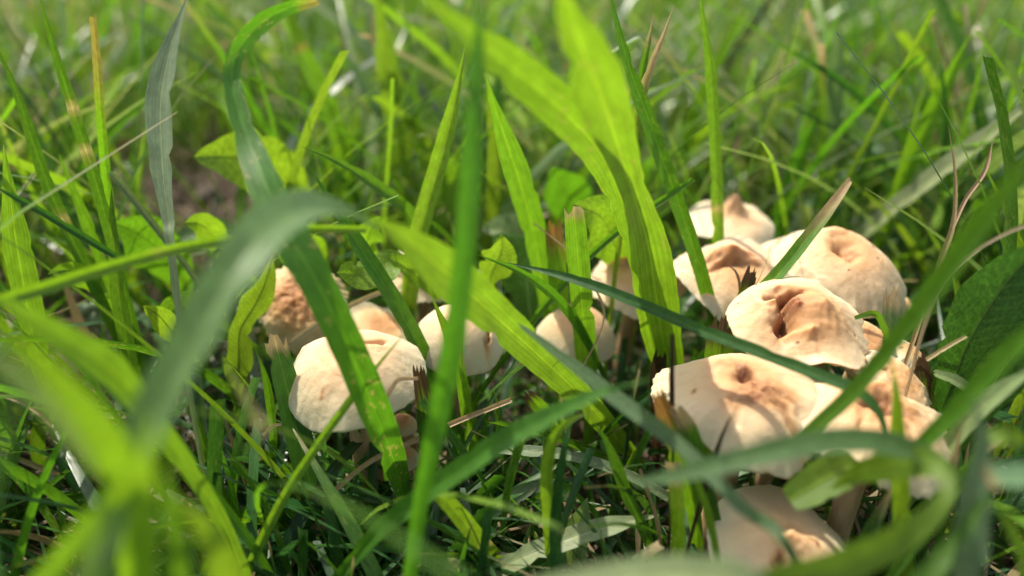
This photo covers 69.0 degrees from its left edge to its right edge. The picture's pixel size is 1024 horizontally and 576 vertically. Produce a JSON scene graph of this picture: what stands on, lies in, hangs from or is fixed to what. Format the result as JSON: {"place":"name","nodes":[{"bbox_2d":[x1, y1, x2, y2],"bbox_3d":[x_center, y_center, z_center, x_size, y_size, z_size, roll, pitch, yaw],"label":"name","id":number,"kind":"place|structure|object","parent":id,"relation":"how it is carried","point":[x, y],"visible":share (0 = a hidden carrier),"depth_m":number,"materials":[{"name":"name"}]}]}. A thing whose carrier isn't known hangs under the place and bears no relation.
{"place":"outdoors","nodes":[
{"label":"outdoors","id":0,"kind":"place"},
{"bbox_2d":[0,2,1023,575],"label":"ground","id":1,"kind":"structure","parent":0,"point":[182,200],"depth_m":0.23,"materials":[{"name":"green plant"}]},
{"bbox_2d":[1,144,71,467],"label":"grass blade","id":2,"kind":"object","parent":1,"relation":"on","point":[21,269],"depth_m":0.15,"materials":[{"name":"plant"}]},
{"bbox_2d":[0,353,98,477],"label":"grass blade","id":3,"kind":"object","parent":1,"relation":"on","point":[35,393],"depth_m":0.06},
{"bbox_2d":[0,327,138,575],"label":"grass blade","id":4,"kind":"object","parent":1,"relation":"on","point":[106,440],"depth_m":0.06,"materials":[{"name":"plant"}]},
{"bbox_2d":[0,52,159,446],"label":"grass blade","id":5,"kind":"object","parent":1,"relation":"on","point":[74,243],"depth_m":0.16,"materials":[{"name":"plant"}]},
{"bbox_2d":[32,458,130,575],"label":"grass blade","id":6,"kind":"object","parent":1,"relation":"on","point":[69,549],"depth_m":0.07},
{"bbox_2d":[0,112,176,494],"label":"grass","id":7,"kind":"structure","parent":1,"relation":"on","point":[14,405],"depth_m":0.12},
{"bbox_2d":[58,154,142,381],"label":"grass blade","id":8,"kind":"object","parent":1,"relation":"on","point":[86,222],"depth_m":0.16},
{"bbox_2d":[89,14,113,207],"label":"grass blade","id":9,"kind":"object","parent":1,"relation":"on","point":[104,164],"depth_m":0.15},
{"bbox_2d":[40,0,169,464],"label":"grass blade","id":10,"kind":"object","parent":1,"relation":"on","point":[86,151],"depth_m":0.14,"materials":[{"name":"plant"}]},
{"bbox_2d":[108,188,137,374],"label":"grass blade","id":11,"kind":"object","parent":1,"relation":"on","point":[120,307],"depth_m":0.15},
{"bbox_2d":[0,295,251,575],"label":"grass blade","id":12,"kind":"object","parent":1,"relation":"on","point":[112,370],"depth_m":0.09,"materials":[{"name":"plant"}]},
{"bbox_2d":[124,412,158,575],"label":"grass blade","id":13,"kind":"object","parent":1,"relation":"on","point":[141,545],"depth_m":0.07,"materials":[{"name":"plant"}]},
{"bbox_2d":[108,170,198,283],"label":"grass blade","id":14,"kind":"object","parent":1,"relation":"on","point":[138,205],"depth_m":0.16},
{"bbox_2d":[116,215,214,351],"bbox_3d":[-0.086,0.003,0.194,0.008,0.056,0.033,0,27,0],"label":"weed leaf","id":15,"kind":"object","parent":1,"relation":"on","point":[137,233],"visible":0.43,"depth_m":0.18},
{"bbox_2d":[58,351,273,573],"bbox_3d":[-0.054,0.038,0.126,0.037,0.057,0.002,8,28,16],"label":"grass blade","id":16,"kind":"object","parent":1,"relation":"on","point":[243,533],"depth_m":0.12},
{"bbox_2d":[159,439,189,575],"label":"grass blade","id":17,"kind":"object","parent":1,"relation":"on","point":[175,558],"depth_m":0.07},
{"bbox_2d":[144,0,206,476],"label":"grass blade","id":18,"kind":"object","parent":1,"relation":"on","point":[157,107],"depth_m":0.14,"materials":[{"name":"plant"}]},
{"bbox_2d":[143,305,213,398],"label":"weed leaf","id":19,"kind":"object","parent":1,"relation":"on","point":[162,319],"visible":0.47,"depth_m":0.15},
{"bbox_2d":[154,488,246,575],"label":"grass blade","id":20,"kind":"object","parent":1,"relation":"on","point":[221,555],"depth_m":0.07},
{"bbox_2d":[185,213,239,295],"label":"weed leaf","id":21,"kind":"object","parent":1,"relation":"on","point":[202,225],"visible":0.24,"depth_m":0.17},
{"bbox_2d":[80,189,380,575],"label":"grass blade","id":22,"kind":"object","parent":1,"relation":"on","point":[257,235],"depth_m":0.07,"materials":[{"name":"plant"}]},
{"bbox_2d":[151,291,346,445],"bbox_3d":[-0.059,0.021,0.170,0.039,0.046,0.008,0,27,0],"label":"weed leaf","id":23,"kind":"object","parent":1,"relation":"on","point":[167,303],"visible":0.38,"depth_m":0.16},
{"bbox_2d":[224,257,275,452],"bbox_3d":[-0.057,0.019,0.165,0.013,0.054,0.007,0,27,0],"label":"weed leaf","id":24,"kind":"object","parent":1,"relation":"on","point":[255,301],"visible":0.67,"depth_m":0.16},
{"bbox_2d":[194,129,334,276],"bbox_3d":[-0.062,-0.013,0.210,0.008,0.071,0.059,7,28,13],"label":"weed leaf","id":25,"kind":"object","parent":1,"relation":"on","point":[220,156],"visible":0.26,"depth_m":0.18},
{"bbox_2d":[255,348,276,459],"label":"grass blade","id":26,"kind":"object","parent":1,"relation":"on","point":[270,404],"depth_m":0.15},
{"bbox_2d":[265,334,327,537],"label":"grass blade","id":27,"kind":"object","parent":1,"relation":"on","point":[283,373],"depth_m":0.14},
{"bbox_2d":[258,266,348,438],"bbox_3d":[-0.049,0.017,0.178,0.022,0.044,0.017,0,27,0],"label":"mushroom","id":28,"kind":"object","parent":1,"relation":"on","point":[288,315],"visible":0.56,"depth_m":0.17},
{"bbox_2d":[0,356,629,575],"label":"grass","id":29,"kind":"structure","parent":1,"relation":"on","point":[334,544],"depth_m":0.14,"materials":[{"name":"plant"}]},
{"bbox_2d":[335,397,511,490],"bbox_3d":[-0.017,0.030,0.143,0.036,0.011,0.001,-12,29,-22],"label":"dry straw","id":30,"kind":"object","parent":29,"relation":"on","point":[367,463],"visible":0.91,"depth_m":0.14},
{"bbox_2d":[223,0,410,526],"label":"grass blade","id":31,"kind":"object","parent":1,"relation":"on","point":[302,257],"depth_m":0.12,"materials":[{"name":"plant"}]},
{"bbox_2d":[247,334,403,571],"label":"grass blade","id":32,"kind":"object","parent":1,"relation":"on","point":[287,490],"depth_m":0.12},
{"bbox_2d":[291,41,367,291],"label":"grass blade","id":33,"kind":"object","parent":1,"relation":"on","point":[312,72],"depth_m":0.23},
{"bbox_2d":[288,330,426,514],"bbox_3d":[-0.029,0.031,0.147,0.027,0.047,0.025,0,27,0],"label":"mushroom","id":34,"kind":"object","parent":1,"relation":"on","point":[319,394],"visible":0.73,"depth_m":0.14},
{"bbox_2d":[350,302,406,415],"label":"mushroom","id":35,"kind":"object","parent":1,"relation":"on","point":[368,316],"visible":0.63,"depth_m":0.17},
{"bbox_2d":[311,170,464,443],"bbox_3d":[-0.023,0.014,0.154,0.038,0.074,0.003,15,31,27],"label":"grass blade","id":36,"kind":"object","parent":1,"relation":"on","point":[387,288],"depth_m":0.15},
{"bbox_2d":[303,147,472,387],"bbox_3d":[-0.026,0.001,0.178,0.038,0.076,0.003,-14,30,-26],"label":"grass blade","id":37,"kind":"object","parent":1,"relation":"on","point":[399,202],"depth_m":0.17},
{"bbox_2d":[346,57,431,228],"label":"grass blade","id":38,"kind":"object","parent":1,"relation":"on","point":[365,82],"depth_m":0.25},
{"bbox_2d":[374,0,413,227],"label":"grass blade","id":39,"kind":"object","parent":1,"relation":"on","point":[386,60],"depth_m":0.23,"materials":[{"name":"plant"}]},
{"bbox_2d":[395,413,419,474],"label":"mushroom","id":40,"kind":"object","parent":1,"relation":"on","point":[407,424],"visible":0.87,"depth_m":0.15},
{"bbox_2d":[337,249,478,386],"bbox_3d":[-0.022,0.012,0.175,0.006,0.058,0.049,12,29,22],"label":"weed leaf","id":41,"kind":"object","parent":1,"relation":"on","point":[394,263],"visible":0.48,"depth_m":0.16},
{"bbox_2d":[413,364,440,534],"bbox_3d":[-0.016,0.034,0.143,0.004,0.047,0.001,0,27,0],"label":"mown stub","id":42,"kind":"object","parent":1,"relation":"on","point":[421,387],"visible":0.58,"depth_m":0.14,"materials":[{"name":"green plant"}]},
{"bbox_2d":[401,46,465,414],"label":"grass blade","id":43,"kind":"object","parent":1,"relation":"on","point":[429,194],"depth_m":0.16,"materials":[{"name":"plant"}]},
{"bbox_2d":[403,0,483,575],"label":"grass blade","id":44,"kind":"object","parent":1,"relation":"on","point":[459,301],"depth_m":0.09,"materials":[{"name":"plant"}]},
{"bbox_2d":[431,164,459,240],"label":"weed leaf","id":45,"kind":"object","parent":1,"relation":"on","point":[448,196],"visible":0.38,"depth_m":0.22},
{"bbox_2d":[418,304,503,437],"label":"mushroom","id":46,"kind":"object","parent":1,"relation":"on","point":[482,352],"visible":0.36,"depth_m":0.15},
{"bbox_2d":[457,357,478,478],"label":"grass blade","id":47,"kind":"object","parent":1,"relation":"on","point":[464,397],"depth_m":0.15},
{"bbox_2d":[434,490,510,574],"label":"grass blade","id":48,"kind":"object","parent":1,"relation":"on","point":[462,519],"depth_m":0.12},
{"bbox_2d":[333,379,648,575],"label":"grass blade","id":49,"kind":"object","parent":1,"relation":"on","point":[483,453],"depth_m":0.11,"materials":[{"name":"plant"}]},
{"bbox_2d":[472,234,516,377],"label":"weed leaf","id":50,"kind":"object","parent":1,"relation":"on","point":[501,249],"visible":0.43,"depth_m":0.16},
{"bbox_2d":[359,213,648,472],"bbox_3d":[0.004,0.016,0.132,0.069,0.083,0.006,-24,35,-38],"label":"grass blade","id":51,"kind":"object","parent":1,"relation":"on","point":[495,311],"depth_m":0.12,"materials":[{"name":"plant"}]},
{"bbox_2d":[481,212,539,306],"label":"weed leaf","id":52,"kind":"object","parent":1,"relation":"on","point":[506,223],"visible":0.34,"depth_m":0.20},
{"bbox_2d":[0,0,1023,353],"bbox_3d":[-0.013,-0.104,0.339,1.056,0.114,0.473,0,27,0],"label":"grass","id":53,"kind":"structure","parent":1,"relation":"on","point":[494,196],"depth_m":0.28,"materials":[{"name":"plant"}]},
{"bbox_2d":[0,0,1023,575],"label":"grass","id":54,"kind":"structure","parent":1,"relation":"on","point":[24,480],"depth_m":0.18,"materials":[{"name":"plant"}]},
{"bbox_2d":[0,188,120,258],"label":"grass blade","id":55,"kind":"object","parent":54,"relation":"on","point":[69,228],"depth_m":0.13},
{"bbox_2d":[0,225,366,307],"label":"grass blade","id":56,"kind":"object","parent":54,"relation":"on","point":[45,287],"depth_m":0.11,"materials":[{"name":"plant"}]},
{"bbox_2d":[971,427,1023,456],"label":"grass blade","id":57,"kind":"object","parent":54,"relation":"on","point":[1014,438],"depth_m":0.09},
{"bbox_2d":[0,97,1023,575],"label":"thatch","id":58,"kind":"object","parent":1,"relation":"on","point":[664,503],"visible":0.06,"depth_m":0.18,"materials":[{"name":"plant"}]},
{"bbox_2d":[493,233,538,395],"bbox_3d":[0.002,0.012,0.186,0.014,0.048,0.017,0,27,0],"label":"weed leaf","id":59,"kind":"object","parent":1,"relation":"on","point":[521,290],"visible":0.46,"depth_m":0.18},
{"bbox_2d":[486,74,556,404],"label":"grass blade","id":60,"kind":"object","parent":1,"relation":"on","point":[522,191],"depth_m":0.16,"materials":[{"name":"plant"}]},
{"bbox_2d":[479,255,610,383],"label":"grass blade","id":61,"kind":"object","parent":1,"relation":"on","point":[556,297],"depth_m":0.15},
{"bbox_2d":[423,0,668,459],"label":"grass blade","id":62,"kind":"object","parent":1,"relation":"on","point":[539,90],"depth_m":0.10,"materials":[{"name":"plant"}]},
{"bbox_2d":[545,220,568,401],"bbox_3d":[0.011,0.011,0.174,0.007,0.060,0.001,0,27,0],"label":"mown stub","id":63,"kind":"object","parent":1,"relation":"on","point":[555,253],"visible":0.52,"depth_m":0.17,"materials":[{"name":"green plant"}]},
{"bbox_2d":[544,167,591,239],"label":"weed leaf","id":64,"kind":"object","parent":1,"relation":"on","point":[565,189],"visible":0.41,"depth_m":0.21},
{"bbox_2d":[540,410,597,559],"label":"grass blade","id":65,"kind":"object","parent":1,"relation":"on","point":[546,474],"depth_m":0.12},
{"bbox_2d":[485,515,653,575],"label":"grass blade","id":66,"kind":"object","parent":1,"relation":"on","point":[529,553],"depth_m":0.13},
{"bbox_2d":[536,304,616,446],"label":"mushroom","id":67,"kind":"object","parent":1,"relation":"on","point":[555,328],"visible":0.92,"depth_m":0.17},
{"bbox_2d":[562,497,590,570],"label":"grass blade","id":68,"kind":"object","parent":1,"relation":"on","point":[569,557],"depth_m":0.14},
{"bbox_2d":[564,206,596,443],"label":"grass blade","id":69,"kind":"object","parent":1,"relation":"on","point":[578,263],"depth_m":0.15,"materials":[{"name":"plant"}]},
{"bbox_2d":[473,177,695,410],"bbox_3d":[0.012,0.012,0.160,0.050,0.072,0.010,0,27,0],"label":"grass blade","id":70,"kind":"object","parent":1,"relation":"on","point":[563,284],"depth_m":0.15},
{"bbox_2d":[503,445,684,505],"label":"grass blade","id":71,"kind":"object","parent":1,"relation":"on","point":[596,463],"depth_m":0.14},
{"bbox_2d":[572,195,634,366],"bbox_3d":[0.026,0.004,0.184,0.006,0.063,0.036,20,33,34],"label":"weed leaf","id":72,"kind":"object","parent":1,"relation":"on","point":[600,221],"visible":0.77,"depth_m":0.17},
{"bbox_2d":[555,0,683,367],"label":"grass blade","id":73,"kind":"object","parent":1,"relation":"on","point":[600,93],"depth_m":0.12,"materials":[{"name":"plant"}]},
{"bbox_2d":[594,424,657,555],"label":"grass blade","id":74,"kind":"object","parent":1,"relation":"on","point":[621,479],"depth_m":0.13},
{"bbox_2d":[597,6,673,437],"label":"grass blade","id":75,"kind":"object","parent":1,"relation":"on","point":[646,78],"depth_m":0.15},
{"bbox_2d":[591,257,686,385],"bbox_3d":[0.030,0.013,0.187,0.024,0.043,0.024,0,27,0],"label":"mushroom","id":76,"kind":"object","parent":1,"relation":"on","point":[602,272],"visible":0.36,"depth_m":0.18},
{"bbox_2d":[548,554,761,575],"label":"grass blade","id":77,"kind":"object","parent":1,"relation":"on","point":[677,565],"depth_m":0.07,"materials":[{"name":"plant"}]},
{"bbox_2d":[650,348,666,484],"bbox_3d":[0.030,0.030,0.159,0.004,0.040,0.001,0,27,0],"label":"mown stub","id":78,"kind":"object","parent":1,"relation":"on","point":[658,364],"visible":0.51,"depth_m":0.15,"materials":[{"name":"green plant"}]},
{"bbox_2d":[517,323,800,561],"bbox_3d":[0.026,0.047,0.104,0.008,0.060,0.083,-16,31,-29],"label":"grass blade","id":79,"kind":"object","parent":1,"relation":"on","point":[660,430],"depth_m":0.10,"materials":[{"name":"plant"}]},
{"bbox_2d":[610,0,719,327],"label":"grass blade","id":80,"kind":"object","parent":1,"relation":"on","point":[663,161],"depth_m":0.15,"materials":[{"name":"plant"}]},
{"bbox_2d":[652,388,702,554],"bbox_3d":[0.029,0.039,0.129,0.013,0.052,0.001,0,27,0],"label":"mown stub","id":81,"kind":"object","parent":1,"relation":"on","point":[662,405],"visible":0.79,"depth_m":0.13,"materials":[{"name":"green plant"}]},
{"bbox_2d":[670,403,720,520],"bbox_3d":[0.032,0.041,0.127,0.014,0.050,0.005,0,27,0],"label":"mown stub","id":82,"kind":"object","parent":1,"relation":"on","point":[688,430],"visible":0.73,"depth_m":0.12,"materials":[{"name":"green plant"}]},
{"bbox_2d":[508,263,887,430],"bbox_3d":[0.028,0.008,0.124,0.068,0.011,0.004,18,32,31],"label":"grass blade","id":83,"kind":"object","parent":1,"relation":"on","point":[783,361],"depth_m":0.12,"materials":[{"name":"plant"}]},
{"bbox_2d":[687,462,720,556],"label":"grass blade","id":84,"kind":"object","parent":1,"relation":"on","point":[708,516],"depth_m":0.11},
{"bbox_2d":[699,0,723,244],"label":"grass blade","id":85,"kind":"object","parent":1,"relation":"on","point":[717,210],"depth_m":0.17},
{"bbox_2d":[701,314,734,512],"bbox_3d":[0.040,0.028,0.151,0.005,0.051,0.002,0,27,0],"label":"mown stub","id":86,"kind":"object","parent":1,"relation":"on","point":[713,348],"visible":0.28,"depth_m":0.14,"materials":[{"name":"green plant"}]},
{"bbox_2d":[673,237,772,349],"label":"mushroom","id":87,"kind":"object","parent":1,"relation":"on","point":[739,255],"visible":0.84,"depth_m":0.16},
{"bbox_2d":[689,193,774,348],"bbox_3d":[0.058,-0.002,0.207,0.023,0.051,0.024,0,27,0],"label":"mushroom","id":88,"kind":"object","parent":1,"relation":"on","point":[751,222],"visible":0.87,"depth_m":0.20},
{"bbox_2d":[650,353,816,555],"bbox_3d":[0.040,0.035,0.137,0.030,0.048,0.028,0,27,0],"label":"mushroom","id":89,"kind":"object","parent":1,"relation":"on","point":[768,400],"visible":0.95,"depth_m":0.12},
{"bbox_2d":[621,178,851,508],"bbox_3d":[0.044,0.015,0.153,0.050,0.072,0.003,-11,29,-21],"label":"grass blade","id":90,"kind":"object","parent":1,"relation":"on","point":[794,253],"depth_m":0.15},
{"bbox_2d":[490,464,1023,575],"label":"grass","id":91,"kind":"structure","parent":1,"relation":"on","point":[509,546],"depth_m":0.14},
{"bbox_2d":[706,485,845,570],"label":"mushroom","id":92,"kind":"object","parent":1,"relation":"on","point":[810,532],"visible":0.64,"depth_m":0.12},
{"bbox_2d":[782,453,857,510],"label":"grass blade","id":93,"kind":"object","parent":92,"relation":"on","point":[812,484],"depth_m":0.11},
{"bbox_2d":[725,276,868,485],"bbox_3d":[0.054,0.026,0.149,0.026,0.055,0.026,0,27,0],"label":"mushroom","id":94,"kind":"object","parent":1,"relation":"on","point":[807,320],"visible":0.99,"depth_m":0.14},
{"bbox_2d":[773,105,820,238],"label":"grass blade","id":95,"kind":"object","parent":1,"relation":"on","point":[796,162],"depth_m":0.23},
{"bbox_2d":[817,24,844,226],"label":"grass blade","id":96,"kind":"object","parent":1,"relation":"on","point":[836,66],"depth_m":0.23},
{"bbox_2d":[771,226,906,380],"bbox_3d":[0.072,0.013,0.174,0.030,0.055,0.028,0,27,0],"label":"mushroom","id":97,"kind":"object","parent":1,"relation":"on","point":[857,273],"visible":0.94,"depth_m":0.16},
{"bbox_2d":[820,321,882,456],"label":"mushroom","id":98,"kind":"object","parent":1,"relation":"on","point":[873,335],"visible":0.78,"depth_m":0.15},
{"bbox_2d":[756,445,955,575],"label":"grass blade","id":99,"kind":"object","parent":1,"relation":"on","point":[884,548],"depth_m":0.08,"materials":[{"name":"plant"}]},
{"bbox_2d":[635,427,964,485],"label":"grass blade","id":100,"kind":"object","parent":99,"relation":"on","point":[830,441],"depth_m":0.09,"materials":[{"name":"plant"}]},
{"bbox_2d":[775,42,939,194],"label":"grass blade","id":101,"kind":"object","parent":1,"relation":"on","point":[872,108],"depth_m":0.22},
{"bbox_2d":[801,381,951,544],"bbox_3d":[0.059,0.038,0.132,0.027,0.048,0.024,0,27,0],"label":"mushroom","id":102,"kind":"object","parent":1,"relation":"on","point":[919,418],"visible":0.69,"depth_m":0.12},
{"bbox_2d":[915,328,1023,446],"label":"grass blade","id":103,"kind":"object","parent":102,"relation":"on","point":[998,362],"depth_m":0.09,"materials":[{"name":"plant"}]},
{"bbox_2d":[867,286,899,513],"bbox_3d":[0.075,0.025,0.151,0.006,0.055,0.008,0,27,0],"label":"mown stub","id":104,"kind":"object","parent":1,"relation":"on","point":[890,310],"visible":0.33,"depth_m":0.14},
{"bbox_2d":[852,350,931,407],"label":"mushroom","id":105,"kind":"object","parent":1,"relation":"on","point":[917,392],"visible":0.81,"depth_m":0.13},
{"bbox_2d":[890,362,913,575],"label":"grass blade","id":106,"kind":"object","parent":1,"relation":"on","point":[901,499],"depth_m":0.11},
{"bbox_2d":[852,126,957,531],"bbox_3d":[0.075,0.014,0.142,0.005,0.084,0.032,13,30,24],"label":"seed stalk","id":107,"kind":"object","parent":1,"relation":"on","point":[948,239],"visible":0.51,"depth_m":0.14,"materials":[{"name":"plant"}]},
{"bbox_2d":[798,160,1023,432],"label":"grass blade","id":108,"kind":"object","parent":1,"relation":"on","point":[969,237],"depth_m":0.09,"materials":[{"name":"plant"}]},
{"bbox_2d":[857,115,967,269],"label":"grass blade","id":109,"kind":"object","parent":1,"relation":"on","point":[933,198],"depth_m":0.24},
{"bbox_2d":[874,29,972,249],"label":"grass blade","id":110,"kind":"object","parent":1,"relation":"on","point":[924,132],"depth_m":0.21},
{"bbox_2d":[915,351,935,508],"bbox_3d":[0.079,0.033,0.145,0.013,0.048,0.001,0,27,0],"label":"mown stub","id":111,"kind":"object","parent":1,"relation":"on","point":[923,372],"visible":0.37,"depth_m":0.14,"materials":[{"name":"green plant"}]},
{"bbox_2d":[886,455,970,575],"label":"grass blade","id":112,"kind":"object","parent":1,"relation":"on","point":[898,567],"depth_m":0.11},
{"bbox_2d":[854,107,1022,238],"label":"grass blade","id":113,"kind":"object","parent":1,"relation":"on","point":[925,181],"depth_m":0.20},
{"bbox_2d":[937,57,951,328],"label":"grass blade","id":114,"kind":"object","parent":1,"relation":"on","point":[945,142],"depth_m":0.20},
{"bbox_2d":[871,369,1023,574],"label":"grass blade","id":115,"kind":"object","parent":1,"relation":"on","point":[993,396],"depth_m":0.11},
{"bbox_2d":[874,225,1023,508],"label":"dry straw","id":116,"kind":"object","parent":1,"relation":"on","point":[926,320],"visible":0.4,"depth_m":0.13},
{"bbox_2d":[911,490,989,575],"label":"grass blade","id":117,"kind":"object","parent":1,"relation":"on","point":[942,556],"depth_m":0.09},
{"bbox_2d":[917,345,1023,511],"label":"weed leaf","id":118,"kind":"object","parent":1,"relation":"on","point":[1016,365],"visible":0.32,"depth_m":0.12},
{"bbox_2d":[952,391,991,575],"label":"grass blade","id":119,"kind":"object","parent":1,"relation":"on","point":[972,557],"depth_m":0.09,"materials":[{"name":"plant"}]},
{"bbox_2d":[982,462,1023,487],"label":"grass blade","id":120,"kind":"object","parent":119,"relation":"on","point":[1003,475],"depth_m":0.08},
{"bbox_2d":[934,246,1023,412],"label":"weed leaf","id":121,"kind":"object","parent":1,"relation":"on","point":[985,316],"visible":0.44,"depth_m":0.13,"materials":[{"name":"plant"}]},
{"bbox_2d":[991,495,1023,575],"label":"grass blade","id":122,"kind":"object","parent":1,"relation":"on","point":[1016,537],"depth_m":0.08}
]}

